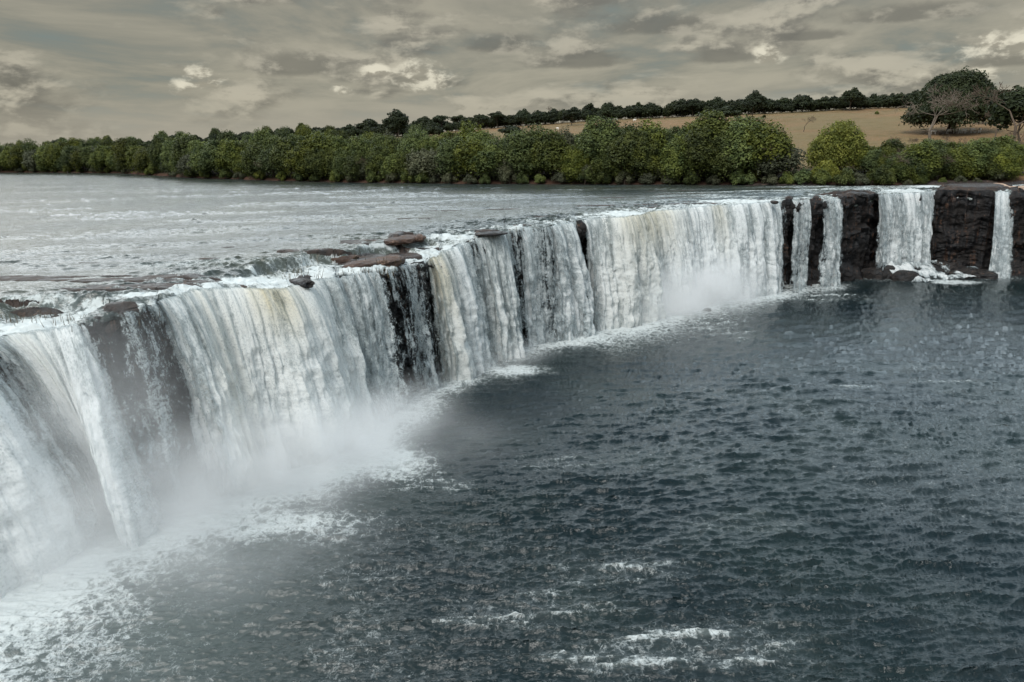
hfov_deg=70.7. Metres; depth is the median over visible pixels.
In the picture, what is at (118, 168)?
riverside tree
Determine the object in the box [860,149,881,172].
riverside tree
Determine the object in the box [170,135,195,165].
riverside tree
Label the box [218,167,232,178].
river bush
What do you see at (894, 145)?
riverside tree
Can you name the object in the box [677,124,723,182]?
riverside tree
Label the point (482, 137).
riverside tree
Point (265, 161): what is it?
riverside tree
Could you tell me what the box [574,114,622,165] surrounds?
riverside tree
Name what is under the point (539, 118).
pasture tree
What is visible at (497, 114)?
spreading tree
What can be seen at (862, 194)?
boulder
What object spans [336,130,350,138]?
riverside tree
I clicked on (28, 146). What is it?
riverside tree
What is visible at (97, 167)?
riverside tree
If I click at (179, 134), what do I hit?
riverside tree
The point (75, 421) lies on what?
waterfall
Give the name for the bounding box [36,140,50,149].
riverside tree
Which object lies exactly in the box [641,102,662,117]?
pasture tree
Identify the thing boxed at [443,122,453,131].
pasture tree
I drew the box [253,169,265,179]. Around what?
river bush
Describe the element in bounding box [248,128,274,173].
riverside tree
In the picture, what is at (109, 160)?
riverside tree
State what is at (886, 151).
riverside tree
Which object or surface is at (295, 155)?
riverside tree
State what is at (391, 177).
river bush
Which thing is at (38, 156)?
riverside tree
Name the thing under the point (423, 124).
pasture tree
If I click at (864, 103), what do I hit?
pasture tree
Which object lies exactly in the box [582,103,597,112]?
pasture tree
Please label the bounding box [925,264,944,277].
boulder
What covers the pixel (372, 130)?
pasture tree
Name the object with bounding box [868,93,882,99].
pasture tree
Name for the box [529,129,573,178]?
riverside tree
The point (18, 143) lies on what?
riverside tree
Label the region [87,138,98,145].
riverside tree
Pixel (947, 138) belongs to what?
bare tree
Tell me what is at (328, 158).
riverside tree
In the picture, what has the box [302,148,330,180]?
riverside tree
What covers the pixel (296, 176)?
river bush
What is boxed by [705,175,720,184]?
river bush
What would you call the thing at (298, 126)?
riverside tree
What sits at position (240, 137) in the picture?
pasture tree
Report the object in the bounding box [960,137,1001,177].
riverside tree
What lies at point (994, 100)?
bare tree
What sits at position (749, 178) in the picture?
river bush
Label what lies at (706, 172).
riverside tree
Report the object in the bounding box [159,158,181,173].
riverside tree
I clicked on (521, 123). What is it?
pasture tree
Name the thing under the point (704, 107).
pasture tree
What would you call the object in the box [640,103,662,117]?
pasture tree
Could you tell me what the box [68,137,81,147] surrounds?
riverside tree
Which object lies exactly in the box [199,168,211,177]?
river bush
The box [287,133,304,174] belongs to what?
riverside tree
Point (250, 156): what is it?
riverside tree
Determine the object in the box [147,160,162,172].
riverside tree
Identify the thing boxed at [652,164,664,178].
riverside tree
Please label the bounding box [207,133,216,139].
pasture tree
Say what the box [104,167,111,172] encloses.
river bush
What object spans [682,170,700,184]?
river bush
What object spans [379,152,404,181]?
riverside tree
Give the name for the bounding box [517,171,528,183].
river bush
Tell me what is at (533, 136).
riverside tree
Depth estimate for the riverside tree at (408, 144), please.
251.47 m
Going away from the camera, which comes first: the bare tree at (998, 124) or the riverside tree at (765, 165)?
the riverside tree at (765, 165)
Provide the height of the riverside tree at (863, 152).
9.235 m
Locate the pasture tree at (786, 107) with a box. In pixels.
[779,103,791,112]
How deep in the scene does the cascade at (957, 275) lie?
172.92 m
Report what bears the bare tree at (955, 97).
on the ground
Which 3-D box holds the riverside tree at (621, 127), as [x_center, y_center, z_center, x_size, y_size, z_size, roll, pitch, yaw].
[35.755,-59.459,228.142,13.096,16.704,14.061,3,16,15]
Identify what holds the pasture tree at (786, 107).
on the ground
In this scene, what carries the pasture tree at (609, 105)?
on the ground
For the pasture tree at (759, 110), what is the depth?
537.59 m
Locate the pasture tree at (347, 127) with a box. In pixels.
[339,124,355,137]
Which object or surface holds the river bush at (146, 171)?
on the ground
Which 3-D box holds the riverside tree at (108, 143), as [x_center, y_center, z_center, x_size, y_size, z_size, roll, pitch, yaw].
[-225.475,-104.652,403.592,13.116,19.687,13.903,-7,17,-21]
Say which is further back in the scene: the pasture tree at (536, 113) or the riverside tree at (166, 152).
the pasture tree at (536, 113)
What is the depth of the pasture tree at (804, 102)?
523.82 m
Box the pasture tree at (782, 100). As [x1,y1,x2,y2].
[775,97,790,111]
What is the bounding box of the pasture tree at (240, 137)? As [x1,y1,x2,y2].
[236,132,247,139]
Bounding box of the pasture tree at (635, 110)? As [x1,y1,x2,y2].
[629,106,643,117]
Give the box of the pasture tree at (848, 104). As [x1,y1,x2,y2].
[844,101,859,108]
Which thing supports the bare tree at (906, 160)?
on the ground
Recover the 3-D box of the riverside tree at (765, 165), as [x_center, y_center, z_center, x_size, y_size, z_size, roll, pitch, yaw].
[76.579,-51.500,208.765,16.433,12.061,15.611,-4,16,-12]
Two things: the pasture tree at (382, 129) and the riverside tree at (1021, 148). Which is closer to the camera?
the riverside tree at (1021, 148)
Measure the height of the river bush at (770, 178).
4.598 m
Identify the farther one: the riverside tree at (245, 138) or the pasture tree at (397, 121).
the pasture tree at (397, 121)
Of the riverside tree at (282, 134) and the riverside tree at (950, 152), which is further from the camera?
the riverside tree at (282, 134)
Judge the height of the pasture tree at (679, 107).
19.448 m
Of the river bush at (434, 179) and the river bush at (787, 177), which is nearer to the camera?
the river bush at (787, 177)
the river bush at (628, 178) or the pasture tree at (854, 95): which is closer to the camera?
the river bush at (628, 178)
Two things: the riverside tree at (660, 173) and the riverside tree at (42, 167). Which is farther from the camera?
the riverside tree at (42, 167)
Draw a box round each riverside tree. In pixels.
[0,146,19,170]
[6,143,24,171]
[16,140,29,146]
[20,138,38,167]
[22,149,43,170]
[31,146,57,169]
[35,162,54,172]
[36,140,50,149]
[41,142,63,170]
[54,157,72,171]
[56,141,73,168]
[60,145,85,169]
[67,148,89,171]
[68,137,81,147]
[78,139,94,168]
[78,146,91,169]
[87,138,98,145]
[87,145,116,170]
[88,160,107,171]
[97,135,113,167]
[105,151,117,171]
[109,137,134,171]
[114,161,129,172]
[123,137,142,170]
[125,145,144,172]
[131,148,150,172]
[138,141,149,148]
[146,134,167,169]
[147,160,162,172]
[153,130,169,139]
[157,139,173,166]
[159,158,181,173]
[164,154,182,173]
[170,131,192,172]
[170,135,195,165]
[175,151,198,176]
[183,139,199,171]
[187,140,220,176]
[195,139,229,177]
[208,127,219,136]
[211,138,245,174]
[214,129,238,170]
[232,156,252,176]
[235,141,250,153]
[240,133,252,142]
[240,140,271,178]
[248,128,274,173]
[253,146,287,177]
[261,125,273,134]
[263,134,287,174]
[269,136,302,177]
[274,126,293,141]
[281,139,326,178]
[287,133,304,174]
[294,122,303,131]
[297,124,311,139]
[302,129,333,177]
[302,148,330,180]
[319,147,337,178]
[325,125,335,131]
[325,135,352,155]
[328,129,337,136]
[330,150,349,178]
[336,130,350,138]
[339,154,366,181]
[347,134,374,159]
[356,160,378,179]
[362,131,372,142]
[364,145,389,177]
[365,135,386,176]
[370,131,384,141]
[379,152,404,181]
[383,128,401,138]
[383,135,402,153]
[391,151,415,180]
[397,128,426,173]
[405,123,433,139]
[405,148,441,179]
[418,150,456,179]
[419,134,439,151]
[430,136,466,178]
[437,131,451,143]
[443,131,464,176]
[450,138,490,180]
[457,120,483,173]
[464,130,491,176]
[466,138,505,180]
[487,133,500,142]
[490,156,518,181]
[497,128,525,170]
[499,131,536,175]
[520,122,551,171]
[520,152,559,177]
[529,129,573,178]
[548,125,575,173]
[556,144,590,181]
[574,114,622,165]
[575,163,597,182]
[588,151,625,182]
[603,121,654,179]
[615,126,634,139]
[619,131,663,182]
[632,117,670,174]
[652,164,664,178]
[656,133,700,183]
[659,125,685,175]
[677,120,699,138]
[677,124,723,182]
[685,109,735,173]
[699,164,723,178]
[700,134,747,182]
[715,118,773,181]
[730,114,772,177]
[731,120,799,180]
[744,165,770,178]
[750,146,806,180]
[804,119,869,172]
[810,159,839,181]
[850,145,879,173]
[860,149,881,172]
[874,146,896,167]
[880,138,906,153]
[883,151,911,177]
[885,157,908,182]
[900,142,943,178]
[903,150,929,178]
[903,160,930,181]
[918,137,950,151]
[928,162,941,178]
[934,147,958,178]
[938,150,959,177]
[940,152,963,179]
[941,145,978,178]
[944,141,962,149]
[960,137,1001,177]
[960,155,983,179]
[972,155,1004,180]
[973,146,999,178]
[984,146,1023,179]
[988,134,1023,150]
[990,167,1013,180]
[1010,145,1023,175]
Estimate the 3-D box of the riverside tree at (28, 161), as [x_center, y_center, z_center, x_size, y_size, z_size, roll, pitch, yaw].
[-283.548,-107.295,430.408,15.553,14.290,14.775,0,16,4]
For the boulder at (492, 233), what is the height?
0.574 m
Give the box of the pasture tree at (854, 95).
[838,87,865,110]
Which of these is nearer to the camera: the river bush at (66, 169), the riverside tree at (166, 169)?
the riverside tree at (166, 169)
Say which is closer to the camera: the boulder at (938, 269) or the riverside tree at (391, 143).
the boulder at (938, 269)
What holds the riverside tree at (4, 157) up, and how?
on the ground
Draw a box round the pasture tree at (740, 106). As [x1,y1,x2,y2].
[736,102,754,113]
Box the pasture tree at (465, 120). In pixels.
[458,118,475,127]
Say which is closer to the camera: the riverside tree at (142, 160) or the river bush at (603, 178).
the river bush at (603, 178)
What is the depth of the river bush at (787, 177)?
203.68 m
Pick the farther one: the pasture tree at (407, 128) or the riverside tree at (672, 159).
the pasture tree at (407, 128)
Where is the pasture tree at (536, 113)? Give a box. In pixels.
[530,110,548,124]
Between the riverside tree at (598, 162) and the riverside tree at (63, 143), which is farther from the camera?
the riverside tree at (63, 143)
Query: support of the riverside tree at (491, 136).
on the ground
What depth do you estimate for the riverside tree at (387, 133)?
276.06 m
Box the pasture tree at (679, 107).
[671,98,695,116]
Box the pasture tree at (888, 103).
[882,99,893,107]
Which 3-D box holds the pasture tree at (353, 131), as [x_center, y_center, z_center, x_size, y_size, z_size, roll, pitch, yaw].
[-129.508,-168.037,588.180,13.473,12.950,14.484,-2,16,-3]
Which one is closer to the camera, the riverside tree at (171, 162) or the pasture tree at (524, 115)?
the riverside tree at (171, 162)
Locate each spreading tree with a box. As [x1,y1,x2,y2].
[416,116,434,122]
[432,115,449,125]
[450,115,466,122]
[467,114,489,130]
[488,111,506,127]
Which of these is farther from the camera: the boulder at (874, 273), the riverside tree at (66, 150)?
the riverside tree at (66, 150)
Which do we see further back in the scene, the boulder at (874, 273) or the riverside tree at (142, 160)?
the riverside tree at (142, 160)
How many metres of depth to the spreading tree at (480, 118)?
472.94 m
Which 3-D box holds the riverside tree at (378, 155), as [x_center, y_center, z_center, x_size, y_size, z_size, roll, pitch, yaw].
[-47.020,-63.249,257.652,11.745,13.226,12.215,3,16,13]
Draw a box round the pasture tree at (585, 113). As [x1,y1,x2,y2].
[579,109,592,119]
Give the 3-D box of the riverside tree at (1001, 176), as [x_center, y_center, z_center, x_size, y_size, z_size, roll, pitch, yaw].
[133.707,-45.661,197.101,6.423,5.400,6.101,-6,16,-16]
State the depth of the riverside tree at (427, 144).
250.01 m
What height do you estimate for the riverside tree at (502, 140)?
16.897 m
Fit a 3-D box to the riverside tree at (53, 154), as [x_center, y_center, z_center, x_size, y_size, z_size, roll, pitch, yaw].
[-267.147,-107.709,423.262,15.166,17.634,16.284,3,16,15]
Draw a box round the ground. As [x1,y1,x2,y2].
[0,106,1023,184]
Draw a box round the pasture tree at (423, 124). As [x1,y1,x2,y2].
[416,121,425,129]
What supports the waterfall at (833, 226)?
attached to the cliff
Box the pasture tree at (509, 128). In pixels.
[498,125,520,133]
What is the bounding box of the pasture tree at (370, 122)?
[354,118,382,128]
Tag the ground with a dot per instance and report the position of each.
(880, 127)
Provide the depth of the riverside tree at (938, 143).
202.34 m
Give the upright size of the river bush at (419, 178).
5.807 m
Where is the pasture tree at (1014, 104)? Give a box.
[985,85,1023,143]
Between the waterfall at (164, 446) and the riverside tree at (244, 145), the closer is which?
the waterfall at (164, 446)
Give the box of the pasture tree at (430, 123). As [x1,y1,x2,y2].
[425,120,441,126]
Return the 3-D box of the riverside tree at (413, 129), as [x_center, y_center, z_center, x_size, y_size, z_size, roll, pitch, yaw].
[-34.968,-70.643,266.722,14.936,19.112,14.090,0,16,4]
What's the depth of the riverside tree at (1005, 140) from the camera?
201.34 m
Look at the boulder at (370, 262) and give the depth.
93.53 m
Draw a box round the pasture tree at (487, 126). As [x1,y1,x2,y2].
[481,121,493,128]
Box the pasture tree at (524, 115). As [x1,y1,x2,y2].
[514,108,530,122]
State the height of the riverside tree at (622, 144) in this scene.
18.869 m
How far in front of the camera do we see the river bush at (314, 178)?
269.58 m
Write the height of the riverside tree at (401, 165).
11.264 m
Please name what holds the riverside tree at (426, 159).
on the ground
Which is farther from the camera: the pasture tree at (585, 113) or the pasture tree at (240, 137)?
the pasture tree at (240, 137)
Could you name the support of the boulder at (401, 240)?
in the river
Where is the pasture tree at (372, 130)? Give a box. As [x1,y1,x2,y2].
[370,124,381,132]
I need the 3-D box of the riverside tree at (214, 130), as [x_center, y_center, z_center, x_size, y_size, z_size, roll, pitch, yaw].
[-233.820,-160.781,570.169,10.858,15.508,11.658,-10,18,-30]
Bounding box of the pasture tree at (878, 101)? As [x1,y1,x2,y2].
[866,97,883,108]
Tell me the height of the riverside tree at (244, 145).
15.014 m
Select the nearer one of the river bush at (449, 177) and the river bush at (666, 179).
the river bush at (666, 179)
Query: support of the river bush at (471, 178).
on the ground
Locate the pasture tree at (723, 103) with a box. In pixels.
[712,100,727,109]
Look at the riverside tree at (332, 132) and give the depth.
423.83 m
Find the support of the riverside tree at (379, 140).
on the ground
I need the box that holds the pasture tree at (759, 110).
[750,101,767,113]
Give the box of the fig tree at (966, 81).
[898,66,1008,133]
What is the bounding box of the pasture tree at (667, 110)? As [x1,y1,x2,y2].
[663,100,680,116]
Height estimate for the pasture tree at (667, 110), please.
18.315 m
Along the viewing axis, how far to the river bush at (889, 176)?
196.06 m
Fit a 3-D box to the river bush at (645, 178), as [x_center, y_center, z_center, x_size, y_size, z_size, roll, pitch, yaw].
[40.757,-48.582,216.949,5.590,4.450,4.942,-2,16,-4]
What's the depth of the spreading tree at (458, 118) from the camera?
588.47 m
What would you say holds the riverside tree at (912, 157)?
on the ground
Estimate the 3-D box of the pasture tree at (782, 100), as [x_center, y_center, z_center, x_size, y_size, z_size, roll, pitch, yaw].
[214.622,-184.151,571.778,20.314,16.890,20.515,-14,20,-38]
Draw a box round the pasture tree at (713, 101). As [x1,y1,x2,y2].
[705,96,720,107]
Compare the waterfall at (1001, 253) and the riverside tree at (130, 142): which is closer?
the waterfall at (1001, 253)
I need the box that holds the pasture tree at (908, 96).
[899,89,918,106]
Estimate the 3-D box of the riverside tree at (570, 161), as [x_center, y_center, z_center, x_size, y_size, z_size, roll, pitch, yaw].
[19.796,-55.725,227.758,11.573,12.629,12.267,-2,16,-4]
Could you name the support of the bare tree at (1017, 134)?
on the ground
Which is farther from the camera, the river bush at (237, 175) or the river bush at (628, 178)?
the river bush at (237, 175)
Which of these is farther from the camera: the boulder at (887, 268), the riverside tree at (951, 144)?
the riverside tree at (951, 144)
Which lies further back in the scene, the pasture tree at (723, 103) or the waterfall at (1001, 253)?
the pasture tree at (723, 103)
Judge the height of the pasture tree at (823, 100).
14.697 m
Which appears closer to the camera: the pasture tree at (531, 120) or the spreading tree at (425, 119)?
the pasture tree at (531, 120)
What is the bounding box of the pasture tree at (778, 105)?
[772,101,783,112]
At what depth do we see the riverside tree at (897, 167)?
196.34 m
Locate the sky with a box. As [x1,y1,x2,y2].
[0,0,1023,146]
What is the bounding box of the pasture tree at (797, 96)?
[793,94,813,110]
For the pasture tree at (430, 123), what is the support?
on the ground
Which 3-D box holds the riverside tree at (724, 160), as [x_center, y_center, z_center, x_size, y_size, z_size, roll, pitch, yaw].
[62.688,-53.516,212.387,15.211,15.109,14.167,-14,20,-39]
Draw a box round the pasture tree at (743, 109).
[737,106,761,112]
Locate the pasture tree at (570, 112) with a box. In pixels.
[562,107,581,124]
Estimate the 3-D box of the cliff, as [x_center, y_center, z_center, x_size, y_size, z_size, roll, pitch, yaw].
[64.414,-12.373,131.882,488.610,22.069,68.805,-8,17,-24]
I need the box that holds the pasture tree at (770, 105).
[757,96,775,113]
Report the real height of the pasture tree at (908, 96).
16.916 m
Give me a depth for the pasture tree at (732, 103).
539.72 m
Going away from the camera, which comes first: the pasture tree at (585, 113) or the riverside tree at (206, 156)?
the riverside tree at (206, 156)
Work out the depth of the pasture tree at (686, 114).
552.13 m
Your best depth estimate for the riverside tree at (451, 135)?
244.55 m
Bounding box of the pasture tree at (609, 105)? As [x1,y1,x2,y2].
[601,102,614,109]
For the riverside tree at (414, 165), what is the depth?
245.37 m
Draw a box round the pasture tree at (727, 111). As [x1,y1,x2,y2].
[712,106,742,120]
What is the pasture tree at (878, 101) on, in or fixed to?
on the ground
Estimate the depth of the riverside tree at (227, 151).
300.04 m
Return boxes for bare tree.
[803,116,815,131]
[882,148,911,164]
[896,84,978,139]
[941,134,975,142]
[968,82,1023,140]
[985,112,1019,137]
[1006,131,1023,144]
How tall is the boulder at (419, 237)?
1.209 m
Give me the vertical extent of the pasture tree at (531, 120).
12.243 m
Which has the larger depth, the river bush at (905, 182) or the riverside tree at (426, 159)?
the riverside tree at (426, 159)
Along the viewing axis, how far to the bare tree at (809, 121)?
352.48 m
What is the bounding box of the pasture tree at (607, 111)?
[599,106,613,118]
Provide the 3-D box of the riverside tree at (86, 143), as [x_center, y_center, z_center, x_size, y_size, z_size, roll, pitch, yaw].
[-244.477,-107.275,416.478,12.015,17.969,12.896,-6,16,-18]
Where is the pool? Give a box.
[0,273,1023,681]
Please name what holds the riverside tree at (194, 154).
on the ground
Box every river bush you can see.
[14,165,23,171]
[48,166,57,172]
[63,164,71,172]
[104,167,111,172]
[143,167,156,174]
[183,168,196,177]
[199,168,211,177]
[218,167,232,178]
[232,171,245,178]
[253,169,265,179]
[276,171,286,180]
[293,170,307,180]
[309,172,319,181]
[329,169,343,182]
[345,175,357,182]
[366,169,381,182]
[385,171,399,182]
[400,169,415,182]
[414,170,429,182]
[429,175,439,183]
[441,172,457,183]
[462,173,477,183]
[479,173,490,183]
[499,168,516,183]
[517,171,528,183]
[534,173,545,183]
[551,171,569,182]
[576,167,595,183]
[594,169,611,183]
[614,171,635,184]
[638,172,655,184]
[661,173,678,184]
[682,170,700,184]
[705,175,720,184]
[729,168,744,184]
[741,172,755,184]
[761,173,777,184]
[778,171,793,184]
[793,168,812,184]
[810,168,831,184]
[832,167,856,185]
[849,172,869,185]
[865,170,881,184]
[872,164,896,185]
[902,179,912,184]
[913,173,928,184]
[937,177,946,181]
[953,174,967,181]
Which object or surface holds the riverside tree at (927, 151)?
on the ground
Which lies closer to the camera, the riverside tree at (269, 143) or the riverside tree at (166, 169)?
the riverside tree at (269, 143)
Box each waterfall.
[0,323,163,549]
[0,389,95,598]
[88,301,209,506]
[158,272,409,495]
[388,222,594,397]
[583,201,786,330]
[789,199,811,290]
[818,198,843,287]
[875,191,934,269]
[989,191,1013,278]
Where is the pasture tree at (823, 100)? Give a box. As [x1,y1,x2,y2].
[809,96,832,110]
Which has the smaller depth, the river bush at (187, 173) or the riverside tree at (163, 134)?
the river bush at (187, 173)
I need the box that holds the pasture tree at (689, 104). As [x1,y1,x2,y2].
[682,98,702,116]
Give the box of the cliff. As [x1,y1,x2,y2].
[0,189,1023,503]
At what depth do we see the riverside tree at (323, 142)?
268.89 m
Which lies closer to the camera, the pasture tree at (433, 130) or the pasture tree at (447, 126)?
the pasture tree at (433, 130)
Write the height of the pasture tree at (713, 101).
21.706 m
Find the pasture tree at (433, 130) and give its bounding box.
[421,126,444,136]
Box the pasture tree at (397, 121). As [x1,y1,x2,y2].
[382,109,408,136]
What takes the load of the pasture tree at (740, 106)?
on the ground
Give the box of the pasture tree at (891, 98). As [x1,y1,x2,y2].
[884,92,907,107]
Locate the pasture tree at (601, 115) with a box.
[596,111,606,120]
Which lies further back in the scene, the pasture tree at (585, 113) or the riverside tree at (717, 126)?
the pasture tree at (585, 113)
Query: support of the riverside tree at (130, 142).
on the ground
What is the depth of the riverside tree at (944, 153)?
197.04 m
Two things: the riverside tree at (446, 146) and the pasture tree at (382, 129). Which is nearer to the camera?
the riverside tree at (446, 146)
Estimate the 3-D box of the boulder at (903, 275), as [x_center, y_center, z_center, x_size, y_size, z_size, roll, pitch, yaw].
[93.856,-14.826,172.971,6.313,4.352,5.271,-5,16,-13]
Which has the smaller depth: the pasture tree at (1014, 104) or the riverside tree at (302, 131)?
the pasture tree at (1014, 104)
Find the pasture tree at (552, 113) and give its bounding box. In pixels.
[546,108,558,123]
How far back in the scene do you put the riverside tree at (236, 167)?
297.61 m
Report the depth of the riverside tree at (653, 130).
219.71 m
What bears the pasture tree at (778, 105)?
on the ground
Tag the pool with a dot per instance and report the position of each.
(812, 483)
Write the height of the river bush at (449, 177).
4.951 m
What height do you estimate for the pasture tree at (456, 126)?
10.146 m
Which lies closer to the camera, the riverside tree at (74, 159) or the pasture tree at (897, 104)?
the riverside tree at (74, 159)
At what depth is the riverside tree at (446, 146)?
239.00 m
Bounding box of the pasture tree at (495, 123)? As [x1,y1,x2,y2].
[487,117,498,127]
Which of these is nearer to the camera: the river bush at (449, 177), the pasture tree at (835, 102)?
the river bush at (449, 177)
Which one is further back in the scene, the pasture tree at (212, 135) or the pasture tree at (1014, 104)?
the pasture tree at (212, 135)
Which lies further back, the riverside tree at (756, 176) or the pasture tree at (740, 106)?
the pasture tree at (740, 106)
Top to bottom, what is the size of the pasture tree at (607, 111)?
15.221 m
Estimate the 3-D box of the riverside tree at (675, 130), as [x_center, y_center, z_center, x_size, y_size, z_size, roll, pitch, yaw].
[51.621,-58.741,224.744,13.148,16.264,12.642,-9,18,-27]
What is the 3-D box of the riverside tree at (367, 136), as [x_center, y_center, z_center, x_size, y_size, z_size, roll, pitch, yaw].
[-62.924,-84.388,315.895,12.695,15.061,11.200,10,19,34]
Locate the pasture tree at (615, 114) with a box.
[609,109,624,118]
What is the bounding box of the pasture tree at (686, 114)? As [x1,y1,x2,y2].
[682,102,700,116]
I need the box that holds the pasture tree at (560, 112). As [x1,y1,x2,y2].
[555,109,568,122]
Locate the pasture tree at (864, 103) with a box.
[854,95,868,108]
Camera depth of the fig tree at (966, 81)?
295.92 m
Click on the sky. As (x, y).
(83, 69)
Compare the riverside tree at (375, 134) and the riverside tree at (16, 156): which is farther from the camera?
the riverside tree at (16, 156)
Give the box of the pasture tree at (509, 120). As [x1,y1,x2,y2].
[500,115,520,125]
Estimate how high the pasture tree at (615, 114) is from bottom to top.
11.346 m
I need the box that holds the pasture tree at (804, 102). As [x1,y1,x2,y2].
[789,95,813,111]
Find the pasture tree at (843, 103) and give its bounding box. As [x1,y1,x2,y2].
[839,97,848,109]
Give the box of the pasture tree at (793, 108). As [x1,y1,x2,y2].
[789,102,797,112]
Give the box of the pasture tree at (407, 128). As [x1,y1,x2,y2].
[393,124,410,136]
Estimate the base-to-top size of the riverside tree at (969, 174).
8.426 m
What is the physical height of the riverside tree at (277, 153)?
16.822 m
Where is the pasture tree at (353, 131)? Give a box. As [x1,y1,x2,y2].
[346,127,358,135]
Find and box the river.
[0,172,1023,336]
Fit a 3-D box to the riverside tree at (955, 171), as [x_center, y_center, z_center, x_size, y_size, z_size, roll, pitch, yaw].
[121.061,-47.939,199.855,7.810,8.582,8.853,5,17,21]
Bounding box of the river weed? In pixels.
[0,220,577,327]
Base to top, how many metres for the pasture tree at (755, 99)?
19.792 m
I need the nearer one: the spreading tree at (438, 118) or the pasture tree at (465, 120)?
the pasture tree at (465, 120)
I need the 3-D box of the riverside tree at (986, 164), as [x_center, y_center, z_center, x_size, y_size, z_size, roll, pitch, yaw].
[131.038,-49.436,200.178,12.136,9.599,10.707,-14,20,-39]
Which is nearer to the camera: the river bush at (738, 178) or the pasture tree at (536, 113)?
the river bush at (738, 178)
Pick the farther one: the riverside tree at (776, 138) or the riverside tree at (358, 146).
the riverside tree at (358, 146)
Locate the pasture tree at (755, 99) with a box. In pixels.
[741,89,766,117]
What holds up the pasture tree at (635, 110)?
on the ground
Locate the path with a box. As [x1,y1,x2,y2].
[995,183,1023,189]
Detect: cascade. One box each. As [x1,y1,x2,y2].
[882,260,947,281]
[939,262,976,278]
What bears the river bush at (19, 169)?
on the ground
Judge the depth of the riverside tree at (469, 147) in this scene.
235.59 m
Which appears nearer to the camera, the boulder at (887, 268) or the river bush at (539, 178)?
the boulder at (887, 268)
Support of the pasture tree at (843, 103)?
on the ground
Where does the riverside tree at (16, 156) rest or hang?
on the ground
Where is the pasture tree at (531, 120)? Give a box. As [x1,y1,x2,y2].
[527,114,537,124]
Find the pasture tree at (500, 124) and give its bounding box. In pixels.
[488,118,506,127]
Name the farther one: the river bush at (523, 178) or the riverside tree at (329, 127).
the riverside tree at (329, 127)
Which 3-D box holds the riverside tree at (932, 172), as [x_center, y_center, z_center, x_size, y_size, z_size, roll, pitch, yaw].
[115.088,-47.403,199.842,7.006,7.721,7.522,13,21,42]
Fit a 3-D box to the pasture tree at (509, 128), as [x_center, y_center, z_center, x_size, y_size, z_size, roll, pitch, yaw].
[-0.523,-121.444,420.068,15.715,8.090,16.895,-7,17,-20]
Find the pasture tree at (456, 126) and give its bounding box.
[454,122,460,130]
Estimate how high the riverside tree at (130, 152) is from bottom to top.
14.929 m
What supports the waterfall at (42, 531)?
on the cliff
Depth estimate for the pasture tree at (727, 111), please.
446.47 m
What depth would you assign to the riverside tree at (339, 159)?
262.10 m
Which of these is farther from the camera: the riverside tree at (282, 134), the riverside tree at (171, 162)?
the riverside tree at (171, 162)
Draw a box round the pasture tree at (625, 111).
[618,106,631,118]
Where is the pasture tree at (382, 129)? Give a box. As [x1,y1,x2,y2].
[374,123,390,134]
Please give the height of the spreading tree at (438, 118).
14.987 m
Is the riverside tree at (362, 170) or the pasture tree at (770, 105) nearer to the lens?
the riverside tree at (362, 170)
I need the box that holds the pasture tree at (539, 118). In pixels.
[535,111,553,124]
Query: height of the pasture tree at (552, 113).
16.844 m
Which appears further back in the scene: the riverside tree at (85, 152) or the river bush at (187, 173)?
the riverside tree at (85, 152)
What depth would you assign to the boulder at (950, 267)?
179.24 m
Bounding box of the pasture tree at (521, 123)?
[514,114,527,125]
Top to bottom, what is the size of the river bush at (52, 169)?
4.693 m
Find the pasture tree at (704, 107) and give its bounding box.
[693,100,708,113]
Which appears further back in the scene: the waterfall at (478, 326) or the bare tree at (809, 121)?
the bare tree at (809, 121)
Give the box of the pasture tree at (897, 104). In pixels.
[894,99,910,107]
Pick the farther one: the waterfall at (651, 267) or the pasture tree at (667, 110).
the pasture tree at (667, 110)
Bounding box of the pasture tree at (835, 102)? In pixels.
[823,96,841,109]
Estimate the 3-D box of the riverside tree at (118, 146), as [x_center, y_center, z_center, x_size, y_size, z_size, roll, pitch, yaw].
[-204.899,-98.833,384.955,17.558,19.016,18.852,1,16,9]
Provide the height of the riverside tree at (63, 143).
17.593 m
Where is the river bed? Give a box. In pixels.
[0,176,1023,363]
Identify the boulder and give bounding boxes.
[289,278,314,287]
[331,255,358,262]
[342,257,382,267]
[378,255,405,266]
[383,234,425,245]
[415,233,423,242]
[474,231,507,235]
[854,192,868,196]
[861,267,887,279]
[869,262,894,278]
[889,270,918,281]
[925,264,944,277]
[934,261,957,269]
[944,265,962,272]
[948,266,980,277]
[972,269,997,279]
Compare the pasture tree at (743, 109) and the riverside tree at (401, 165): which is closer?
the riverside tree at (401, 165)
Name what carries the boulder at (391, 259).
on the cliff
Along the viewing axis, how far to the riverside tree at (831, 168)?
201.87 m
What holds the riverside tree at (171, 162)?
on the ground
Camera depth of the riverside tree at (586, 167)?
224.59 m
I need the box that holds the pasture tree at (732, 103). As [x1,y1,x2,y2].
[721,99,739,109]
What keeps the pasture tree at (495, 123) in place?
on the ground
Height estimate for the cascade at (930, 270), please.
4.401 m
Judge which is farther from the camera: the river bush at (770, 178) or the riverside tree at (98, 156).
the riverside tree at (98, 156)
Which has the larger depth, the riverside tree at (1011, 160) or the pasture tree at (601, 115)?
the pasture tree at (601, 115)
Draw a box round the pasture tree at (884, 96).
[875,94,893,107]
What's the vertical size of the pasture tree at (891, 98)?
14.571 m
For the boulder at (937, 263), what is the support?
in the pool
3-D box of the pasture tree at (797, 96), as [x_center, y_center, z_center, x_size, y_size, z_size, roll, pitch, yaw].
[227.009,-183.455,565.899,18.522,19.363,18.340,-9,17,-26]

